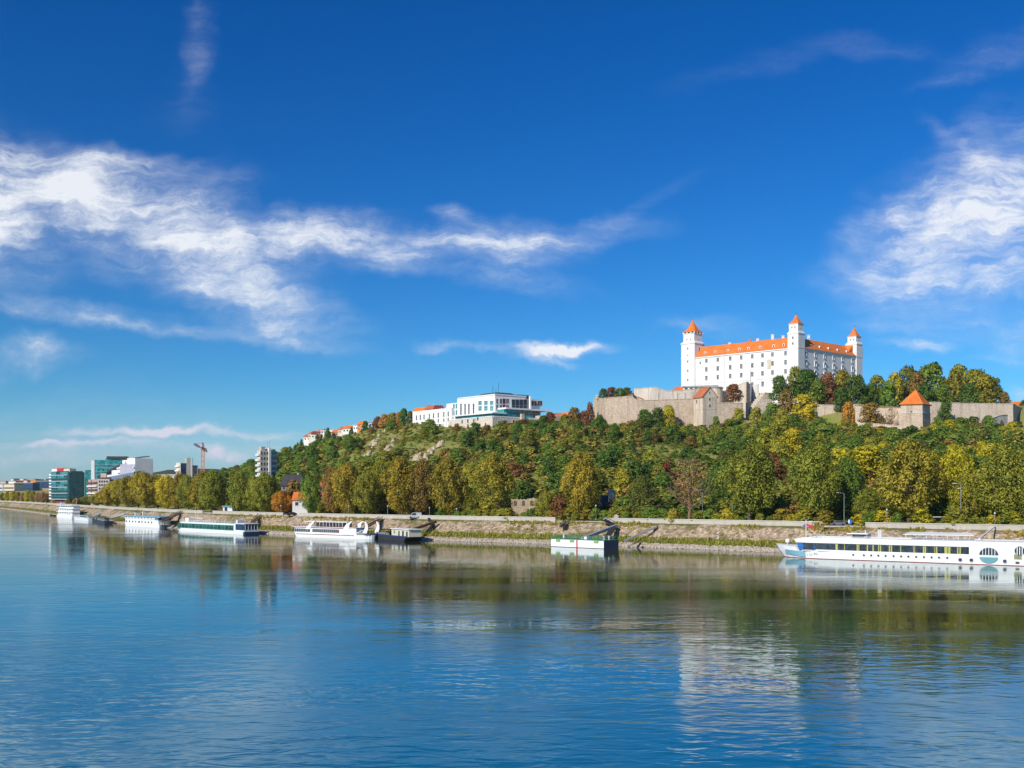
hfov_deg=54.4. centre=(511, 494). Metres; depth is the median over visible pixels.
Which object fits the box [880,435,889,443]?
hillside tree
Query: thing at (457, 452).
hillside tree
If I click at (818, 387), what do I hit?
park tree
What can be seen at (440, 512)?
roadside shrub
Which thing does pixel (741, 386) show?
terrace wall
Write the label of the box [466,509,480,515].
roadside shrub
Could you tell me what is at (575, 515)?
roadside shrub
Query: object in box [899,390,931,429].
watch tower
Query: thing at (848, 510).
roadside shrub
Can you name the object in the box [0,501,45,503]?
parapet wall
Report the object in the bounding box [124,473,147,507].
promenade tree
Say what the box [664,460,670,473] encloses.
promenade tree
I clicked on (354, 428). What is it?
house
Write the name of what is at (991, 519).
roadside shrub
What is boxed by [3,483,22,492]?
city block
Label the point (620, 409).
bastion wall
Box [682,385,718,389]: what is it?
terrace pavilion
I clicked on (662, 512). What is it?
roadside shrub
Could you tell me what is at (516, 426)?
hillside tree
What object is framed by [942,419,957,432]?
hillside tree
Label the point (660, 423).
hillside tree
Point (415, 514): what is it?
parked van
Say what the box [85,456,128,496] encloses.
teal tower
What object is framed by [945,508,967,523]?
roadside shrub
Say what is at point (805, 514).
roadside shrub
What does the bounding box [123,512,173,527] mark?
houseboat
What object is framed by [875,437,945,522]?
promenade tree
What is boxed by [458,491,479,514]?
promenade tree
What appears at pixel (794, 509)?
roadside shrub
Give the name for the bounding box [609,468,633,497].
hillside tree
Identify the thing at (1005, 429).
hillside tree
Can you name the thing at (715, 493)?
promenade tree
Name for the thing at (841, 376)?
park tree
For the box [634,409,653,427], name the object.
park tree
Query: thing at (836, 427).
hillside tree
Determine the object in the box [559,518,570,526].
shore ramp
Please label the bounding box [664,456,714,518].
promenade tree
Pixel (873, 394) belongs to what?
park tree
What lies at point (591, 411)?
park tree
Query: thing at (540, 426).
hillside tree
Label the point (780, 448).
park tree
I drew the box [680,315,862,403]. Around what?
castle
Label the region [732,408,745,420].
park tree
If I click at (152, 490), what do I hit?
promenade tree
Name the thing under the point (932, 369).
park tree
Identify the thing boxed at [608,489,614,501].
ruined tower
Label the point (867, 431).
hillside tree
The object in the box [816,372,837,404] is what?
park tree
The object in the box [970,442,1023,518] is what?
promenade tree
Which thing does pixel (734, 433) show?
hillside tree
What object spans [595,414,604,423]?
hillside tree
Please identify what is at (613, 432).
hillside tree
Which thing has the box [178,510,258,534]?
passenger ship
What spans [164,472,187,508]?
promenade tree
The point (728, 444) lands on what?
hillside tree
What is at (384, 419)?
skyline tree
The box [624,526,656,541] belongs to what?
shore boom
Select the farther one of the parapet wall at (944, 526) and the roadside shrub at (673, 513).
the roadside shrub at (673, 513)
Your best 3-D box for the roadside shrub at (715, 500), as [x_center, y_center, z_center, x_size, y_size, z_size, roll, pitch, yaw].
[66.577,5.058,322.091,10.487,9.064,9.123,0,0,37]
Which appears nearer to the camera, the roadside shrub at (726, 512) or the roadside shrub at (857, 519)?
the roadside shrub at (857, 519)
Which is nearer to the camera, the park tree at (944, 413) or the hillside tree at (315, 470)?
the hillside tree at (315, 470)
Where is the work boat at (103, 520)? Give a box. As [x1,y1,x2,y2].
[92,517,112,523]
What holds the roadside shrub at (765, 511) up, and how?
on the promenade
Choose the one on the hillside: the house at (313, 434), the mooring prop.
the house at (313, 434)
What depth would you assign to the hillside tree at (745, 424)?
551.41 m
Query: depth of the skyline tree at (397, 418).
704.81 m
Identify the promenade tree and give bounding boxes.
[79,496,89,504]
[88,494,106,505]
[94,486,116,505]
[101,478,126,506]
[113,475,134,506]
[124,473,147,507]
[130,471,158,507]
[145,473,168,508]
[153,474,177,508]
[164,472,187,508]
[174,475,199,509]
[185,470,211,509]
[196,470,229,512]
[213,483,233,509]
[225,470,251,510]
[241,475,260,511]
[249,471,279,511]
[271,490,292,511]
[284,479,302,512]
[298,472,321,512]
[319,465,347,513]
[330,461,362,513]
[352,470,383,513]
[366,460,393,513]
[377,455,418,514]
[407,458,434,514]
[424,465,447,514]
[426,457,469,515]
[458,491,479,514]
[468,451,516,513]
[533,489,555,514]
[548,493,568,518]
[558,450,601,520]
[625,475,656,514]
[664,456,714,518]
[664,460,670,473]
[704,470,731,503]
[714,440,779,519]
[786,439,844,516]
[831,455,867,515]
[850,487,884,516]
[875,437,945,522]
[929,444,978,508]
[946,469,984,517]
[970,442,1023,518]
[1013,460,1023,517]
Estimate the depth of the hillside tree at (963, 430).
494.50 m
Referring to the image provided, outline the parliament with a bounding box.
[413,382,559,427]
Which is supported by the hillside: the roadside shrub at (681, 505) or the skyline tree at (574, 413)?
the skyline tree at (574, 413)
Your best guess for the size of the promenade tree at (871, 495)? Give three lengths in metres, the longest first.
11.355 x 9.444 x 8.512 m
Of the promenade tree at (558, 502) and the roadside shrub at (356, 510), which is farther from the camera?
the roadside shrub at (356, 510)
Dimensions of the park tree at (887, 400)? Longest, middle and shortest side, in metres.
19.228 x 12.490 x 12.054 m
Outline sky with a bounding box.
[0,0,1023,480]
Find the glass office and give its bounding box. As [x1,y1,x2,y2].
[49,468,84,504]
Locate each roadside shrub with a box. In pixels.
[315,500,331,512]
[344,498,365,513]
[385,504,397,514]
[403,506,427,514]
[435,508,447,515]
[453,511,461,515]
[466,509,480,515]
[473,508,482,515]
[481,509,492,515]
[489,508,498,515]
[496,508,505,515]
[502,508,515,520]
[522,508,537,516]
[532,508,544,516]
[545,511,552,516]
[555,497,579,518]
[556,513,565,520]
[563,508,572,520]
[571,511,580,520]
[580,509,596,520]
[588,508,601,520]
[598,510,609,520]
[600,502,611,516]
[604,508,617,517]
[606,497,626,515]
[611,507,631,517]
[613,496,633,516]
[621,512,629,517]
[632,512,641,517]
[637,497,666,518]
[641,506,659,519]
[654,508,667,518]
[664,508,682,522]
[675,510,685,518]
[677,503,691,517]
[683,502,701,517]
[691,503,706,518]
[691,512,701,520]
[694,510,707,518]
[700,508,718,519]
[703,496,723,509]
[706,499,739,517]
[709,513,722,519]
[718,508,734,519]
[731,501,755,519]
[731,507,751,518]
[733,515,741,519]
[753,505,776,520]
[755,513,764,519]
[766,498,786,516]
[771,508,788,520]
[771,514,783,520]
[784,504,800,515]
[784,514,794,520]
[792,507,821,520]
[811,502,843,520]
[811,510,835,525]
[832,498,859,523]
[833,499,850,523]
[833,507,841,517]
[850,514,864,525]
[858,514,868,525]
[864,511,881,522]
[872,510,890,522]
[877,501,893,510]
[881,509,901,518]
[889,512,905,522]
[909,508,934,522]
[926,499,950,517]
[928,497,949,517]
[938,515,955,523]
[942,500,968,513]
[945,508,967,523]
[956,514,970,523]
[966,504,992,522]
[968,517,982,523]
[976,516,987,523]
[986,515,995,523]
[994,510,1018,524]
[995,515,1006,524]
[1005,511,1021,524]
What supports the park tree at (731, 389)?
on the hillside
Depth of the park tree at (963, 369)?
664.18 m
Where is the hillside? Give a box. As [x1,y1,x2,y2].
[0,403,1023,520]
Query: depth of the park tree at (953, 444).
408.54 m
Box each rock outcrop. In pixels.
[364,429,385,455]
[384,436,394,451]
[412,452,421,460]
[422,440,443,461]
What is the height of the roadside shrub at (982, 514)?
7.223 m
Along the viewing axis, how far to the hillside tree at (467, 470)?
415.16 m
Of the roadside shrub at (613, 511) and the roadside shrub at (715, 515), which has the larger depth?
the roadside shrub at (613, 511)
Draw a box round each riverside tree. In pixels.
[2,491,10,500]
[8,490,15,500]
[14,492,20,500]
[19,493,24,501]
[24,490,30,501]
[29,491,35,501]
[34,493,39,501]
[38,491,44,502]
[43,493,50,502]
[72,498,80,504]
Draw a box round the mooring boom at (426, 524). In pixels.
[412,520,436,528]
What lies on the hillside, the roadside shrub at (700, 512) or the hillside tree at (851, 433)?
the hillside tree at (851, 433)
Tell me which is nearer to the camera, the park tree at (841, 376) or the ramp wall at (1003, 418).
the ramp wall at (1003, 418)
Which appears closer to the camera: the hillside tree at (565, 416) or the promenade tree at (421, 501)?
the promenade tree at (421, 501)
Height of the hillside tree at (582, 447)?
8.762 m
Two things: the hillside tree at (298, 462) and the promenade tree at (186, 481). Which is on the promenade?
the promenade tree at (186, 481)
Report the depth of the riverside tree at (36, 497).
952.87 m
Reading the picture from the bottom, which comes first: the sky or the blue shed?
the blue shed
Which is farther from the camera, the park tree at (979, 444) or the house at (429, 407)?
the house at (429, 407)
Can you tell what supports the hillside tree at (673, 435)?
on the hillside
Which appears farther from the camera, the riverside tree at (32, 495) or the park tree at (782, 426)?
the riverside tree at (32, 495)
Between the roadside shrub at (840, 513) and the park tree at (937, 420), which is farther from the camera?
the park tree at (937, 420)
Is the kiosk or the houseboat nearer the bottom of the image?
the houseboat
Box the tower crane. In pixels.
[193,443,206,473]
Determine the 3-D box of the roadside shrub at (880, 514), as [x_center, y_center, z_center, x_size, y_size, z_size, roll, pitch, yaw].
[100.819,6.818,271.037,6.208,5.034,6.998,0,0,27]
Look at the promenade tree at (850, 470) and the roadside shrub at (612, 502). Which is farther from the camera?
the roadside shrub at (612, 502)
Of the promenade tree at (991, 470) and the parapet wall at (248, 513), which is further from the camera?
the parapet wall at (248, 513)
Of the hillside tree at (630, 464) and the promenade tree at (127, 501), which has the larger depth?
the promenade tree at (127, 501)
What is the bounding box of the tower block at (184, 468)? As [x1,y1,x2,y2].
[175,458,190,484]
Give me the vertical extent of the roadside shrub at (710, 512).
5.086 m
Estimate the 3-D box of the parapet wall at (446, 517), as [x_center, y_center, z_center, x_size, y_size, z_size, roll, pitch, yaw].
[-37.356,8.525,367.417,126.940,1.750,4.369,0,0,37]
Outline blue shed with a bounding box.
[598,495,607,506]
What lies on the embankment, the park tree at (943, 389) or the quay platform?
the quay platform
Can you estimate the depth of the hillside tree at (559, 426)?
537.41 m
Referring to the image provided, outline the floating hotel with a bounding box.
[56,498,79,518]
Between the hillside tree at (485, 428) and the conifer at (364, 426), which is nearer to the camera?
the hillside tree at (485, 428)
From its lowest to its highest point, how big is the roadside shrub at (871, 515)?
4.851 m
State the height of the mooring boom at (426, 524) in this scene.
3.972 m
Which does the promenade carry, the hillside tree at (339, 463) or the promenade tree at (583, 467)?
the promenade tree at (583, 467)
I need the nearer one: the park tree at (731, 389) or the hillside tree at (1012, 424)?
the hillside tree at (1012, 424)
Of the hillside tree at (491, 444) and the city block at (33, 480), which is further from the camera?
the city block at (33, 480)
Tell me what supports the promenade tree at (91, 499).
on the promenade
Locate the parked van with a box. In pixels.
[408,512,420,517]
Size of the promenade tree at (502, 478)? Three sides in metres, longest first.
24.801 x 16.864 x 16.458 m
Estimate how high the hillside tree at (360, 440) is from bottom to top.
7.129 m
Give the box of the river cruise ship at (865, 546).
[776,520,1023,565]
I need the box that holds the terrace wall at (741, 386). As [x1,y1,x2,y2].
[723,381,748,403]
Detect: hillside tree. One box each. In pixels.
[220,471,229,479]
[245,459,254,467]
[273,470,290,484]
[279,447,289,452]
[290,459,304,470]
[295,451,303,459]
[297,470,309,477]
[304,446,318,458]
[305,455,322,470]
[306,451,314,464]
[310,441,317,447]
[310,471,321,494]
[311,467,319,473]
[316,439,328,445]
[322,440,337,452]
[326,446,339,460]
[334,436,341,444]
[336,460,348,467]
[340,435,352,445]
[344,437,361,452]
[344,468,367,491]
[354,459,374,470]
[357,438,364,445]
[367,452,398,477]
[368,427,375,433]
[384,419,397,431]
[388,449,399,455]
[394,447,402,453]
[417,428,429,439]
[420,418,438,434]
[446,447,465,465]
[453,423,459,431]
[459,431,475,446]
[460,448,468,455]
[461,464,477,490]
[468,422,482,436]
[470,439,488,453]
[472,452,497,476]
[481,425,490,433]
[486,437,501,453]
[489,429,502,437]
[496,445,503,459]
[505,424,518,436]
[507,461,525,477]
[508,435,520,444]
[511,479,538,498]
[512,421,521,437]
[517,436,538,453]
[519,426,540,440]
[519,453,532,469]
[531,420,540,427]
[536,423,547,433]
[537,415,548,423]
[538,426,556,439]
[539,443,549,455]
[542,452,557,475]
[547,470,569,493]
[554,425,566,435]
[555,453,574,464]
[558,414,569,425]
[558,439,571,449]
[567,419,584,430]
[567,434,581,445]
[568,425,576,438]
[574,444,588,452]
[575,421,581,437]
[580,474,604,493]
[589,418,606,436]
[592,451,617,468]
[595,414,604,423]
[604,446,625,465]
[606,425,620,441]
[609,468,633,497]
[610,443,622,453]
[622,459,650,485]
[629,439,637,450]
[633,419,651,433]
[642,427,651,444]
[642,449,659,461]
[650,428,660,442]
[651,464,666,479]
[651,472,676,490]
[658,421,665,426]
[663,425,685,444]
[679,445,695,463]
[679,467,701,489]
[680,426,689,432]
[683,436,697,447]
[684,430,697,440]
[686,452,703,465]
[697,430,704,444]
[700,466,734,494]
[705,432,716,442]
[713,432,725,443]
[715,449,736,465]
[719,440,738,454]
[728,425,743,438]
[736,439,747,450]
[740,422,749,429]
[743,428,758,438]
[752,453,787,480]
[765,416,771,423]
[789,413,801,428]
[811,419,824,428]
[813,432,827,442]
[822,447,865,480]
[831,425,841,434]
[832,432,839,440]
[839,420,850,428]
[844,431,857,435]
[845,436,864,447]
[849,422,859,432]
[852,444,887,480]
[858,426,881,437]
[864,422,872,426]
[864,435,881,445]
[870,427,884,435]
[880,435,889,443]
[883,428,904,444]
[919,437,926,448]
[929,424,937,433]
[930,425,948,440]
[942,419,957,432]
[951,417,970,426]
[956,427,968,433]
[965,445,976,451]
[967,450,978,470]
[974,430,992,440]
[974,443,1000,457]
[974,455,985,472]
[978,416,999,431]
[991,428,1002,444]
[998,426,1012,434]
[1004,421,1019,429]
[1005,430,1013,442]
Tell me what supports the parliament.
on the hillside
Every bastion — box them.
[634,387,699,399]
[711,386,723,401]
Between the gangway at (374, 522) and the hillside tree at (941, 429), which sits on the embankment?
the gangway at (374, 522)
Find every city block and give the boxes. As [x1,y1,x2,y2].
[0,483,3,490]
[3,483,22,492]
[16,482,39,490]
[30,479,44,481]
[36,481,49,490]
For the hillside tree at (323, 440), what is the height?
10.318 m
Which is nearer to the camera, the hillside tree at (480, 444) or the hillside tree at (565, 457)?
the hillside tree at (565, 457)
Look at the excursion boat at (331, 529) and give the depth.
362.23 m
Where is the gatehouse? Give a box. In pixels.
[692,387,717,428]
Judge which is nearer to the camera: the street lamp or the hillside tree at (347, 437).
the street lamp
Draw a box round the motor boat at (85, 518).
[74,515,92,520]
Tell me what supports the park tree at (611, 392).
on the bastion wall at (620, 409)
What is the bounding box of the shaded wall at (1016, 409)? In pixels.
[1013,403,1021,420]
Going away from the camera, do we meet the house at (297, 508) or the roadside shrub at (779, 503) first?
the roadside shrub at (779, 503)
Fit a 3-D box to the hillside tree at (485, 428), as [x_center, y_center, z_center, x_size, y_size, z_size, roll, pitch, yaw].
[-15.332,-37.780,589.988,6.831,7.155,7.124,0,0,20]
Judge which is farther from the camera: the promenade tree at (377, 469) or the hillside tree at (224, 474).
the hillside tree at (224, 474)
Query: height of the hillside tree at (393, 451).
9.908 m
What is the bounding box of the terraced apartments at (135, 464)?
[99,456,152,476]
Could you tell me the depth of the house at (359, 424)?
798.81 m
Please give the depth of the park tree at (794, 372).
633.78 m
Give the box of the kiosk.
[222,506,234,510]
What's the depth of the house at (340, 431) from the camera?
825.47 m
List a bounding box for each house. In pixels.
[291,492,307,514]
[304,434,308,445]
[311,430,316,441]
[331,429,337,436]
[338,425,346,435]
[342,425,352,435]
[352,425,356,432]
[357,420,367,432]
[412,407,424,414]
[425,404,434,409]
[432,404,443,409]
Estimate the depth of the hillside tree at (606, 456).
419.86 m
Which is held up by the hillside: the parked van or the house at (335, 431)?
the house at (335, 431)
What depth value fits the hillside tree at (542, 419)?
594.45 m
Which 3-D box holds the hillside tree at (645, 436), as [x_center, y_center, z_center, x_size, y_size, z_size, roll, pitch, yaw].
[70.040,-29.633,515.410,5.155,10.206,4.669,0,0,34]
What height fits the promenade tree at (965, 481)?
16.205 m
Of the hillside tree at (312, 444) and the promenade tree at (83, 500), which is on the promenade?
the promenade tree at (83, 500)
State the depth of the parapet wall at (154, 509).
550.31 m
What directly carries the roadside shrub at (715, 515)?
on the promenade
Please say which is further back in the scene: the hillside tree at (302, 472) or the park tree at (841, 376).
the park tree at (841, 376)
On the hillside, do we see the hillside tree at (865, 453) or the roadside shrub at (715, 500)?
the hillside tree at (865, 453)
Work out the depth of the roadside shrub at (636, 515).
317.37 m
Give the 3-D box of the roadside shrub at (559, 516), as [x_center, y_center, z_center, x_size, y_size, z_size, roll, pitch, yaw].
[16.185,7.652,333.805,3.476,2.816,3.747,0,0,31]
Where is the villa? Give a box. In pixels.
[280,473,302,494]
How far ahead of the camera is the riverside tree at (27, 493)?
1016.47 m
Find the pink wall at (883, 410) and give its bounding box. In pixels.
[855,405,900,426]
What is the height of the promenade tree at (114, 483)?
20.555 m
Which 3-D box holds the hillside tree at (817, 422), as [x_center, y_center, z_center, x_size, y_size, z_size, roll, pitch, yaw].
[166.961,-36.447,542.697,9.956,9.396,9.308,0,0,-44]
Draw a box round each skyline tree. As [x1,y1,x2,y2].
[372,416,382,428]
[378,414,387,427]
[386,412,396,420]
[396,412,403,426]
[399,408,406,424]
[405,411,412,424]
[518,419,528,424]
[545,412,555,422]
[568,407,581,420]
[579,410,590,425]
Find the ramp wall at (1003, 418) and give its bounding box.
[979,414,1007,427]
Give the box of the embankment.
[0,502,1023,552]
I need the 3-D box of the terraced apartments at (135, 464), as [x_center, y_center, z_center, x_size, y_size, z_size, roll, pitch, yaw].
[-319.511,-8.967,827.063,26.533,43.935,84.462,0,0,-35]
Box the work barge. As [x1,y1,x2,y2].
[374,528,422,540]
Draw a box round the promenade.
[46,503,863,526]
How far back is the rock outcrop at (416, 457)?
520.10 m
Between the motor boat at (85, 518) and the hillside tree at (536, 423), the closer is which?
the hillside tree at (536, 423)
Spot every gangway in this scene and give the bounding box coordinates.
[108,512,126,518]
[163,510,181,520]
[250,514,260,522]
[364,516,382,526]
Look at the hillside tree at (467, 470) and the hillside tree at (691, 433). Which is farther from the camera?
the hillside tree at (691, 433)
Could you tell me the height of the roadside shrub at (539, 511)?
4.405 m
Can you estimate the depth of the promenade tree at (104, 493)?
661.84 m
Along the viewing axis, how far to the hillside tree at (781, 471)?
353.07 m
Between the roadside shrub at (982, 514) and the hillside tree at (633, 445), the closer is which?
the roadside shrub at (982, 514)
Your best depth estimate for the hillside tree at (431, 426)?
617.75 m
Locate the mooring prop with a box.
[423,518,433,533]
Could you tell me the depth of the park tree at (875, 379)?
636.44 m
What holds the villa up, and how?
on the hillside
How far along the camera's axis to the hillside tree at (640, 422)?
555.36 m
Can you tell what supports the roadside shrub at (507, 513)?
on the promenade
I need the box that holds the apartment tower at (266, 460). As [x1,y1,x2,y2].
[255,441,277,481]
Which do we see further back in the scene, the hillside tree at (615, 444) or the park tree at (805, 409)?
the park tree at (805, 409)
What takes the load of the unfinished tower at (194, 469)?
on the hillside
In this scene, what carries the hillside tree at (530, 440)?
on the hillside
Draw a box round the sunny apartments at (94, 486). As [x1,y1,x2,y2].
[87,471,140,505]
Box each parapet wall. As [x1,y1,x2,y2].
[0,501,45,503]
[47,503,203,512]
[213,511,283,515]
[299,513,555,520]
[603,518,822,525]
[865,522,1023,530]
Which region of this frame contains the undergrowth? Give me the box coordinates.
[198,418,1023,514]
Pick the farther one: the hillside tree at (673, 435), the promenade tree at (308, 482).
the hillside tree at (673, 435)
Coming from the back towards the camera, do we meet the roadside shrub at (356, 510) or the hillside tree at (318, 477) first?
the hillside tree at (318, 477)
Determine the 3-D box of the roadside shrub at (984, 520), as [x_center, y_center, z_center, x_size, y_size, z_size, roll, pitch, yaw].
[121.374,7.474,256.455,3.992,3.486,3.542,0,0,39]
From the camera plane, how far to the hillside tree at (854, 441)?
423.04 m
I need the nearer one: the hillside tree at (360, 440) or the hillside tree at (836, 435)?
the hillside tree at (836, 435)
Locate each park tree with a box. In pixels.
[586,401,594,421]
[598,388,608,397]
[606,387,616,397]
[614,388,625,396]
[621,387,633,395]
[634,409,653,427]
[650,407,665,426]
[661,405,675,426]
[712,416,719,425]
[724,384,743,402]
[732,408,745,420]
[748,407,764,423]
[756,426,777,449]
[763,401,778,419]
[763,417,795,442]
[766,439,791,464]
[768,375,788,400]
[772,410,789,418]
[777,388,795,411]
[780,427,805,458]
[786,366,802,400]
[790,369,822,401]
[790,394,819,423]
[807,378,827,403]
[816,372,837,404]
[831,369,852,400]
[832,386,848,411]
[840,401,854,423]
[844,374,870,403]
[857,402,885,423]
[863,383,878,403]
[869,375,884,405]
[877,379,896,405]
[878,441,891,459]
[881,408,898,424]
[885,371,904,406]
[895,364,914,406]
[908,370,925,394]
[916,382,936,401]
[919,361,948,401]
[931,384,954,402]
[931,416,941,428]
[936,401,953,421]
[941,369,965,402]
[945,443,960,448]
[949,363,968,400]
[954,383,980,402]
[958,368,989,402]
[967,416,978,423]
[974,440,984,451]
[975,373,998,402]
[988,377,1004,402]
[997,392,1011,402]
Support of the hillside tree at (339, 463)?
on the hillside
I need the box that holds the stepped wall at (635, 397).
[627,394,643,399]
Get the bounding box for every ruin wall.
[493,496,505,515]
[511,498,537,516]
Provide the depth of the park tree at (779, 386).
628.06 m
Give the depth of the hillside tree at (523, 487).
375.60 m
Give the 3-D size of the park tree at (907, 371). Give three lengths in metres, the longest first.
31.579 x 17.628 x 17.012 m
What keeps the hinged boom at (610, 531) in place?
attached to the hinged boom at (601, 531)
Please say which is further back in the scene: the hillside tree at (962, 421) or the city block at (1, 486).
the city block at (1, 486)
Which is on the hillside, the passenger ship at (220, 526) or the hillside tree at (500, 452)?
the hillside tree at (500, 452)
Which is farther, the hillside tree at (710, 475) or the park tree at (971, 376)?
the park tree at (971, 376)
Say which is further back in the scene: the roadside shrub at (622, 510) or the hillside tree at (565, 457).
the hillside tree at (565, 457)
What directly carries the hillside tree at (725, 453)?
on the hillside
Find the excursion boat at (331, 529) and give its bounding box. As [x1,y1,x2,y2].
[293,521,379,538]
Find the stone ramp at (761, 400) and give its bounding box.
[749,392,771,419]
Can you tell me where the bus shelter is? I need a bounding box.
[933,516,942,522]
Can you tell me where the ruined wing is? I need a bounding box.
[744,370,758,404]
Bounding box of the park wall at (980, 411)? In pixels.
[929,402,1012,422]
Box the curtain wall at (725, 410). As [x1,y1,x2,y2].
[717,402,743,423]
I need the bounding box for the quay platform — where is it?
[823,526,858,531]
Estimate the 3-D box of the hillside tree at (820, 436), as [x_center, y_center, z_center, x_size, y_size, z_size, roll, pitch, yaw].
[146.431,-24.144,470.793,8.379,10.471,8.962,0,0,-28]
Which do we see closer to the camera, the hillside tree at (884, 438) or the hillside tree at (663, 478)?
the hillside tree at (663, 478)
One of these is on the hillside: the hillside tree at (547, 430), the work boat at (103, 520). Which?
the hillside tree at (547, 430)
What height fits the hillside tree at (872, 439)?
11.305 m
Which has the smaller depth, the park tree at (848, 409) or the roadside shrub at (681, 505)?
the roadside shrub at (681, 505)
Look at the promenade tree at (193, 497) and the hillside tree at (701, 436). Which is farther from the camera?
the hillside tree at (701, 436)
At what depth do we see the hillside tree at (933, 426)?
544.10 m
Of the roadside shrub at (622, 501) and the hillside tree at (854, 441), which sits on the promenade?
the roadside shrub at (622, 501)
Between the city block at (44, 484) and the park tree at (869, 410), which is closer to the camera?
the park tree at (869, 410)
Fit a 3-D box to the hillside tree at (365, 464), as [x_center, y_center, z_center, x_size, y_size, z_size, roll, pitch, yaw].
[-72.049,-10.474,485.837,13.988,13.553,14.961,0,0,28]
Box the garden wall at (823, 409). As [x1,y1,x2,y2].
[817,404,858,416]
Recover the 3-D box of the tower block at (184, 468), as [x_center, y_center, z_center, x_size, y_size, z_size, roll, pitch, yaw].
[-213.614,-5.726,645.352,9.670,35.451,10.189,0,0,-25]
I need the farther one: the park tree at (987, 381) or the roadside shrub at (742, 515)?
the park tree at (987, 381)
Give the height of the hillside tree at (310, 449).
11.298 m
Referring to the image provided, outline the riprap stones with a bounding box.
[10,509,780,552]
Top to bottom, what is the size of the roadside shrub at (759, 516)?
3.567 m
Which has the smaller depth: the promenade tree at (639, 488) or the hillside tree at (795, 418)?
the promenade tree at (639, 488)
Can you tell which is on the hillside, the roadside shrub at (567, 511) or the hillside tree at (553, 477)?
the hillside tree at (553, 477)
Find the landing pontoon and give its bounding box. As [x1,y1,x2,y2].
[551,534,618,548]
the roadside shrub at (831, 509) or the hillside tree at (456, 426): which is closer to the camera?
the roadside shrub at (831, 509)
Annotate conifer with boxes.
[323,428,331,438]
[360,421,368,430]
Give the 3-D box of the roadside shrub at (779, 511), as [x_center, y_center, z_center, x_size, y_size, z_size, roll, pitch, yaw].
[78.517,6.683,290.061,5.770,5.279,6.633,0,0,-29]
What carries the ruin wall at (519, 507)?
on the promenade
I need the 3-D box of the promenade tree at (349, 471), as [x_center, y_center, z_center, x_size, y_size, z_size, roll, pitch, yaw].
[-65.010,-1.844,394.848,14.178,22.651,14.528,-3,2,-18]
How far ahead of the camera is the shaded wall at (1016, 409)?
605.96 m
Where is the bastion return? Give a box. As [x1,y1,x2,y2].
[743,403,750,419]
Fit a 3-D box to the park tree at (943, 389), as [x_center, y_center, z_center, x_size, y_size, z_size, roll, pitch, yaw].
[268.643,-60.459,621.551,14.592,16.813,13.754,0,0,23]
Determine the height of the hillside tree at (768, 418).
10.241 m
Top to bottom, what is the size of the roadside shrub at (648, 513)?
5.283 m
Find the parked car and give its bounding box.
[828,520,845,525]
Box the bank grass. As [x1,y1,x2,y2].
[0,502,1023,546]
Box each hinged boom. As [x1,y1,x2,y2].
[581,524,616,538]
[601,516,616,524]
[605,525,615,538]
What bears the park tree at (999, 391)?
on the hillside
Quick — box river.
[0,509,1023,767]
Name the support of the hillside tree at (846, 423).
on the hillside
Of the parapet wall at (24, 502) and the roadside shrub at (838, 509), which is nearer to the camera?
the roadside shrub at (838, 509)
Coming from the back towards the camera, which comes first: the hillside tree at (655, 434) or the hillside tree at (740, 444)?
the hillside tree at (655, 434)
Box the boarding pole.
[978,526,995,538]
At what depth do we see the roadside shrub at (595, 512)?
325.96 m
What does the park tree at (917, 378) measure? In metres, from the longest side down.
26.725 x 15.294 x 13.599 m
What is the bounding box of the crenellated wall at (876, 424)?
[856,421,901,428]
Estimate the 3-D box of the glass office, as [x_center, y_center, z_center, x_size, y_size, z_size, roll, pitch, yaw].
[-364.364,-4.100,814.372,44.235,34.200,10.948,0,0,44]
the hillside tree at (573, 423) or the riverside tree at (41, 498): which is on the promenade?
the riverside tree at (41, 498)
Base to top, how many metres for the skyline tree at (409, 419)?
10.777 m
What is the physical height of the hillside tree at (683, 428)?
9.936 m
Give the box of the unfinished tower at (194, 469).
[191,465,197,479]
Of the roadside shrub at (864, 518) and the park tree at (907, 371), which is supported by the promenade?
the roadside shrub at (864, 518)
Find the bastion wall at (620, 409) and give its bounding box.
[593,396,693,425]
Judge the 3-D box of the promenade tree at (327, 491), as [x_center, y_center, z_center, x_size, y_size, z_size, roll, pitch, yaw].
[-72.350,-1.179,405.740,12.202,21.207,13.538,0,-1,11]
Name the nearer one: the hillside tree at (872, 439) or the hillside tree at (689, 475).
the hillside tree at (689, 475)
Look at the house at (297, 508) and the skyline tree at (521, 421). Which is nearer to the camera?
the house at (297, 508)
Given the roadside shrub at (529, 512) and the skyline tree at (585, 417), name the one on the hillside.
the skyline tree at (585, 417)
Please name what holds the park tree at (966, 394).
on the hillside
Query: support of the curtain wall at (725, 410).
on the hillside
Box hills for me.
[153,469,220,476]
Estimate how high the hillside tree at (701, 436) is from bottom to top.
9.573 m
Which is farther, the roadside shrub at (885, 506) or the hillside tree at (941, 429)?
the hillside tree at (941, 429)

